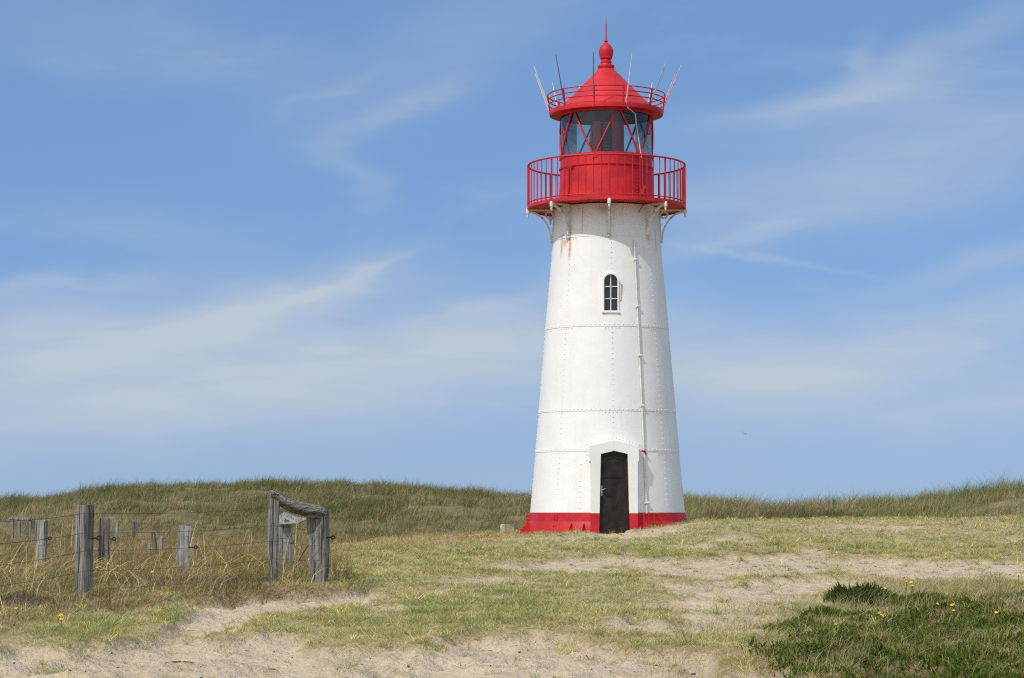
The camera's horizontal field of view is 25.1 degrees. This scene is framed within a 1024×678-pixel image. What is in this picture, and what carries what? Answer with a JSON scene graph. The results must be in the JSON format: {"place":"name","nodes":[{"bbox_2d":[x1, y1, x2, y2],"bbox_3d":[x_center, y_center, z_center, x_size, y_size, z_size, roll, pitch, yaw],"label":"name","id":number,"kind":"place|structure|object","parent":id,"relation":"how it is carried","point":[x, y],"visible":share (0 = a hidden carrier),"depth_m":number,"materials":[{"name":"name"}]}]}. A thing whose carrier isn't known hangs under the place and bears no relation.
{"place":"outdoors","nodes":[
{"label":"outdoors","id":0,"kind":"place"},
{"bbox_2d":[0,486,1023,677],"bbox_3d":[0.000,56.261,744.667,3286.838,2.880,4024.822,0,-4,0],"label":"ground","id":1,"kind":"structure","parent":0,"point":[545,659],"depth_m":26.32,"materials":[{"name":"beige sand"}]},
{"bbox_2d":[9,517,31,540],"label":"rail","id":2,"kind":"object","parent":1,"relation":"on","point":[11,519],"visible":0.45,"depth_m":63.74,"materials":[{"name":"grey wood"}]},
{"bbox_2d":[34,520,51,564],"bbox_3d":[-7.796,3.616,38.327,0.301,1.216,0.135,-1,-4,9],"label":"fence post","id":3,"kind":"object","parent":1,"relation":"on","point":[41,526],"visible":0.55,"depth_m":38.31,"materials":[{"name":"grey wood"}]},
{"bbox_2d":[74,505,101,599],"bbox_3d":[-5.150,2.762,27.937,0.302,1.502,0.190,-3,-5,36],"label":"fence post","id":4,"kind":"object","parent":1,"relation":"on","point":[84,524],"visible":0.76,"depth_m":27.93,"materials":[{"name":"grey wood"}]},
{"bbox_2d":[0,573,272,604],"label":"fence wire","id":5,"kind":"object","parent":4,"relation":"attached to","point":[112,588],"visible":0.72,"depth_m":28.20,"materials":[{"name":"grey metal"}]},
{"bbox_2d":[2,507,273,521],"bbox_3d":[-4.839,2.123,27.913,0.562,0.180,7.858,-2,-5,20],"label":"fence wire","id":6,"kind":"object","parent":4,"relation":"attached to","point":[129,513],"visible":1,"depth_m":28.62,"materials":[{"name":"grey metal"}]},
{"bbox_2d":[4,541,315,564],"bbox_3d":[-4.628,2.606,28.064,0.777,0.215,8.316,-2,-5,23],"label":"fence wire","id":7,"kind":"object","parent":4,"relation":"attached to","point":[148,549],"visible":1,"depth_m":28.46,"materials":[{"name":"grey metal"}]},
{"bbox_2d":[98,518,115,566],"bbox_3d":[-6.574,3.542,37.343,0.280,1.287,0.207,1,-4,-15],"label":"fence post","id":8,"kind":"object","parent":1,"relation":"on","point":[104,531],"visible":0.64,"depth_m":37.29,"materials":[{"name":"grey wood"}]},
{"bbox_2d":[0,543,284,557],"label":"fence wire","id":9,"kind":"object","parent":8,"relation":"attached to","point":[123,553],"visible":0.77,"depth_m":36.65,"materials":[{"name":"grey metal"}]},
{"bbox_2d":[4,529,283,543],"bbox_3d":[-6.420,3.155,36.425,7.322,0.329,0.992,-4,-6,42],"label":"fence wire","id":10,"kind":"object","parent":8,"relation":"attached to","point":[163,538],"visible":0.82,"depth_m":34.33,"materials":[{"name":"grey metal"}]},
{"bbox_2d":[114,520,118,536],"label":"fence post","id":11,"kind":"object","parent":1,"relation":"on","point":[116,527],"visible":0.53,"depth_m":65.75,"materials":[{"name":"grey wood"}]},
{"bbox_2d":[132,521,137,540],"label":"fence post","id":12,"kind":"object","parent":1,"relation":"on","point":[135,528],"visible":0.34,"depth_m":59.75,"materials":[{"name":"grey wood"}]},
{"bbox_2d":[0,571,304,610],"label":"heather","id":13,"kind":"object","parent":1,"relation":"on","point":[6,599],"visible":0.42,"depth_m":30.03,"materials":[{"name":"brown plant"}]},
{"bbox_2d":[151,533,163,552],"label":"split stump","id":14,"kind":"object","parent":1,"relation":"on","point":[154,542],"visible":0.38,"depth_m":46.78,"materials":[{"name":"grey wood"}]},
{"bbox_2d":[0,541,366,610],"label":"arching blades","id":15,"kind":"object","parent":1,"relation":"on","point":[46,568],"visible":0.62,"depth_m":31.03,"materials":[{"name":"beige plant"}]},
{"bbox_2d":[175,525,197,574],"bbox_3d":[-4.861,3.348,34.444,0.339,1.142,0.158,0,-4,0],"label":"fence post","id":16,"kind":"object","parent":1,"relation":"on","point":[183,542],"visible":0.62,"depth_m":34.41,"materials":[{"name":"grey wood"}]},
{"bbox_2d":[0,520,384,626],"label":"tall grass","id":17,"kind":"structure","parent":1,"relation":"on","point":[142,556],"depth_m":33.60,"materials":[{"name":"brown plant"}]},
{"bbox_2d":[0,472,531,543],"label":"marram grass","id":18,"kind":"structure","parent":1,"relation":"on","point":[109,493],"depth_m":78.28,"materials":[{"name":"green plant"}]},
{"bbox_2d":[278,512,308,570],"bbox_3d":[-3.173,3.153,33.542,0.480,1.261,2.045,1,-4,-7],"label":"capped post","id":19,"kind":"object","parent":1,"relation":"on","point":[286,520],"visible":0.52,"depth_m":34.39,"materials":[{"name":"grey wood"}]},
{"bbox_2d":[267,490,334,583],"bbox_3d":[-2.923,2.899,31.710,0.954,1.627,0.345,3,-5,-32],"label":"beam frame","id":20,"kind":"object","parent":1,"relation":"on","point":[316,516],"visible":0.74,"depth_m":31.73,"materials":[{"name":"grey wood"}]},
{"bbox_2d":[0,559,318,585],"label":"fence wire","id":21,"kind":"object","parent":20,"relation":"attached to","point":[156,568],"visible":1,"depth_m":28.71,"materials":[{"name":"grey metal"}]},
{"bbox_2d":[0,525,318,543],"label":"fence wire","id":22,"kind":"object","parent":20,"relation":"attached to","point":[161,532],"visible":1,"depth_m":29.59,"materials":[{"name":"grey metal"}]},
{"bbox_2d":[4,559,1010,677],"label":"pebbles","id":23,"kind":"object","parent":1,"relation":"on","point":[520,651],"visible":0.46,"depth_m":23.46,"materials":[{"name":"grey stone"}]},
{"bbox_2d":[500,524,514,532],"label":"stone block","id":24,"kind":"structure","parent":1,"relation":"on","point":[509,527],"depth_m":63.57,"materials":[{"name":"beige stone"}]},
{"bbox_2d":[0,511,1023,677],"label":"turf grass","id":25,"kind":"structure","parent":1,"relation":"on","point":[549,612],"depth_m":29.91,"materials":[{"name":"green plant"}]},
{"bbox_2d":[517,24,686,533],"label":"lighthouse","id":26,"kind":"object","parent":1,"relation":"on","point":[607,455],"visible":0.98,"depth_m":58.90,"materials":[{"name":"white paint"}]},
{"bbox_2d":[602,273,620,312],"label":"window","id":27,"kind":"structure","parent":26,"relation":"in","point":[610,280],"depth_m":58.74,"materials":[{"name":"glass"}]},
{"bbox_2d":[599,451,629,533],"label":"door","id":28,"kind":"structure","parent":26,"relation":"in","point":[614,494],"depth_m":57.89,"materials":[{"name":"paint"}]},
{"bbox_2d":[821,579,904,603],"bbox_3d":[4.170,3.074,27.721,0.955,0.397,0.893,-2,-5,29],"label":"shrub","id":29,"kind":"object","parent":1,"relation":"on","point":[839,589],"visible":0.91,"depth_m":27.59,"materials":[{"name":"green plant"}]},
{"bbox_2d":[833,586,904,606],"bbox_3d":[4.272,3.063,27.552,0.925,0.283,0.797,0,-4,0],"label":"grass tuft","id":30,"kind":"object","parent":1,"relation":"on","point":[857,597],"visible":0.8,"depth_m":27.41,"materials":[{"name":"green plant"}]},
{"bbox_2d":[734,587,1023,677],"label":"grass","id":31,"kind":"structure","parent":1,"relation":"on","point":[950,654],"depth_m":21.32,"materials":[{"name":"green plant"}]},
{"bbox_2d":[905,580,907,611],"bbox_3d":[4.261,2.792,24.870,0.034,0.370,0.049,0,-4,0],"label":"yellow flower","id":32,"kind":"object","parent":1,"relation":"on","point":[906,581],"visible":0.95,"depth_m":24.87,"materials":[{"name":"green plant"}]},
{"bbox_2d":[0,0,1023,506],"label":"sky","id":33,"kind":"structure","parent":0,"point":[252,239],"materials":[{"name":"blue"}]},
{"bbox_2d":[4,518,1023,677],"bbox_3d":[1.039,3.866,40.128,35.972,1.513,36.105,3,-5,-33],"label":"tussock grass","id":34,"kind":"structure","parent":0,"point":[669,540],"depth_m":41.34,"materials":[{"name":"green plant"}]},
{"bbox_2d":[634,565,1023,677],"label":"wiry grass","id":35,"kind":"structure","parent":0,"point":[940,587],"depth_m":25.75,"materials":[{"name":"green plant"}]},
{"bbox_2d":[683,470,1023,518],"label":"marram grass","id":36,"kind":"structure","parent":0,"point":[930,504],"depth_m":70.54,"materials":[{"name":"green plant"}]}
]}

